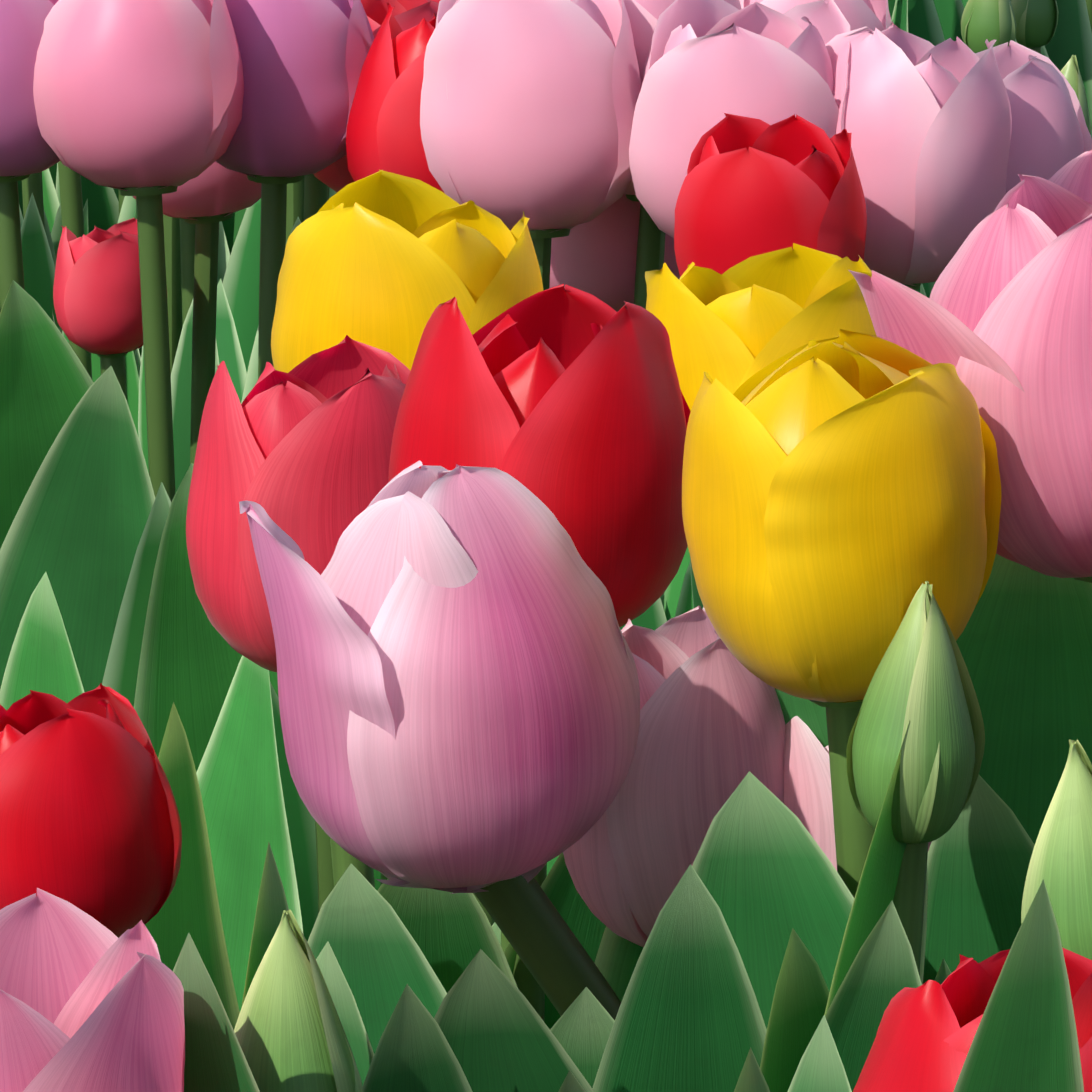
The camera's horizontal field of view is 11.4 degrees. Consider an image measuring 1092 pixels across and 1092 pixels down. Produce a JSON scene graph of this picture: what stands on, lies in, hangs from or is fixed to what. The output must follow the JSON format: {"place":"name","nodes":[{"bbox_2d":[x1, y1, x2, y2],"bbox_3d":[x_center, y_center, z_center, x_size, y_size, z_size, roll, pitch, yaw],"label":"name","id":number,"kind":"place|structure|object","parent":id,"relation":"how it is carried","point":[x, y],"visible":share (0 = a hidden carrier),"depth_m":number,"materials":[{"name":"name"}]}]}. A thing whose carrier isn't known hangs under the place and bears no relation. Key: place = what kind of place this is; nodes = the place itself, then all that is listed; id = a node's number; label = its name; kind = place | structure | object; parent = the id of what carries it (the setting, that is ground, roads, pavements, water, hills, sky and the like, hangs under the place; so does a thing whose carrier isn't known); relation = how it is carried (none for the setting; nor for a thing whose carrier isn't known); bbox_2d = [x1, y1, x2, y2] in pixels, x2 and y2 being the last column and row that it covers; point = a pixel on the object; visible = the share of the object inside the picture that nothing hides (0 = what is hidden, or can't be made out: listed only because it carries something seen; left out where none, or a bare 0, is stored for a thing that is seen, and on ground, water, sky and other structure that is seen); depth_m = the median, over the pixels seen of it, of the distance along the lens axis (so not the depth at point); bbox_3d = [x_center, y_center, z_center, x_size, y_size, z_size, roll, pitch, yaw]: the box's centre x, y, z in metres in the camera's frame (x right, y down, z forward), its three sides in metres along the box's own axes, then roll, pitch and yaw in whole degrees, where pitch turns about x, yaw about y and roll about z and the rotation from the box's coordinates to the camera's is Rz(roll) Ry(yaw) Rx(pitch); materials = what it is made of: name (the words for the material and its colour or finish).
{"place":"outdoors","nodes":[
{"label":"outdoors","id":0,"kind":"place"},
{"bbox_2d":[186,335,409,887],"bbox_3d":[-0.044,0.188,1.182,0.060,0.469,0.057,0,14,-1],"label":"coral tulip","id":1,"kind":"object","parent":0,"point":[300,453],"visible":0.56,"depth_m":1.11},
{"bbox_2d":[682,329,1000,897],"bbox_3d":[0.052,0.209,1.016,0.058,0.509,0.077,0,14,-1],"label":"yellow tulip","id":2,"kind":"object","parent":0,"point":[841,497],"visible":0.96,"depth_m":0.93,"materials":[{"name":"yellow plant"}]},
{"label":"ground","id":3,"kind":"structure","parent":0,"visible":0},
{"bbox_2d":[0,683,181,937],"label":"red tulip","id":4,"kind":"object","parent":3,"relation":"on","point":[90,823],"visible":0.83,"depth_m":1.05,"materials":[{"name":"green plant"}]},
{"bbox_2d":[0,888,184,1091],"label":"pink tulip","id":5,"kind":"object","parent":3,"relation":"on","point":[88,1003],"visible":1,"depth_m":0.85,"materials":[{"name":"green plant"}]},
{"bbox_2d":[234,910,362,1091],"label":"tulip bud","id":6,"kind":"object","parent":3,"relation":"on","point":[290,1034],"visible":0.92,"depth_m":0.89,"materials":[{"name":"green plant"}]},
{"bbox_2d":[271,170,542,885],"bbox_3d":[-0.031,0.151,1.302,0.064,0.481,0.063,0,14,-1],"label":"yellow tulip","id":7,"kind":"object","parent":3,"relation":"on","point":[389,262],"visible":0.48,"depth_m":1.23,"materials":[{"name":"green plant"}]},
{"bbox_2d":[239,460,639,1019],"bbox_3d":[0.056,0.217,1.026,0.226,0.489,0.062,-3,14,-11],"label":"pink tulip","id":8,"kind":"object","parent":3,"relation":"on","point":[458,691],"visible":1,"depth_m":0.94,"materials":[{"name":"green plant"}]},
{"bbox_2d":[388,283,690,1020],"bbox_3d":[0.000,0.194,1.090,0.060,0.501,0.064,0,14,-1],"label":"red tulip","id":9,"kind":"object","parent":3,"relation":"on","point":[567,406],"visible":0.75,"depth_m":1.02,"materials":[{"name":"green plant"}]},
{"bbox_2d":[0,0,1091,941],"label":"tulips","id":10,"kind":"object","parent":3,"relation":"on","point":[174,174],"visible":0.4,"depth_m":1.57,"materials":[{"name":"pink plant"}]},
{"bbox_2d":[0,280,1091,1091],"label":"tulip leaves","id":11,"kind":"object","parent":3,"relation":"on","point":[772,954],"visible":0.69,"depth_m":1.01,"materials":[{"name":"green plant"}]},
{"bbox_2d":[563,606,785,946],"bbox_3d":[0.026,0.229,1.062,0.052,0.447,0.047,-11,18,-37],"label":"tulip","id":12,"kind":"object","parent":3,"relation":"on","point":[711,734],"visible":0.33,"depth_m":0.99,"materials":[{"name":"pink plant"}]},
{"bbox_2d":[645,243,875,410],"bbox_3d":[0.052,0.164,1.273,0.063,0.471,0.060,0,14,-1],"label":"yellow tulip","id":13,"kind":"object","parent":3,"relation":"on","point":[733,329],"visible":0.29,"depth_m":1.20,"materials":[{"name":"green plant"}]},
{"bbox_2d":[784,716,930,870],"bbox_3d":[0.044,0.235,1.072,0.063,0.430,0.046,7,16,26],"label":"tulip","id":14,"kind":"object","parent":3,"relation":"on","point":[808,803],"visible":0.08,"depth_m":1.00,"materials":[{"name":"pink plant"}]},
{"bbox_2d":[846,581,984,975],"bbox_3d":[0.062,0.235,0.985,0.023,0.472,0.023,12,18,39],"label":"tulip bud","id":15,"kind":"object","parent":3,"relation":"on","point":[921,681],"visible":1,"depth_m":0.93,"materials":[{"name":"green plant"}]},
{"bbox_2d":[848,149,1091,582],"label":"pink tulip","id":16,"kind":"object","parent":3,"relation":"on","point":[1000,319],"visible":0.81,"depth_m":0.96,"materials":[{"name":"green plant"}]},
{"bbox_2d":[853,947,1091,1091],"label":"red tulip","id":17,"kind":"object","parent":3,"relation":"on","point":[925,1035],"visible":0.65,"depth_m":0.79,"materials":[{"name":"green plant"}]},
{"bbox_2d":[1021,739,1091,959],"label":"tulip bud","id":18,"kind":"object","parent":3,"relation":"on","point":[1060,863],"visible":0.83,"depth_m":0.90,"materials":[{"name":"green plant"}]}
]}

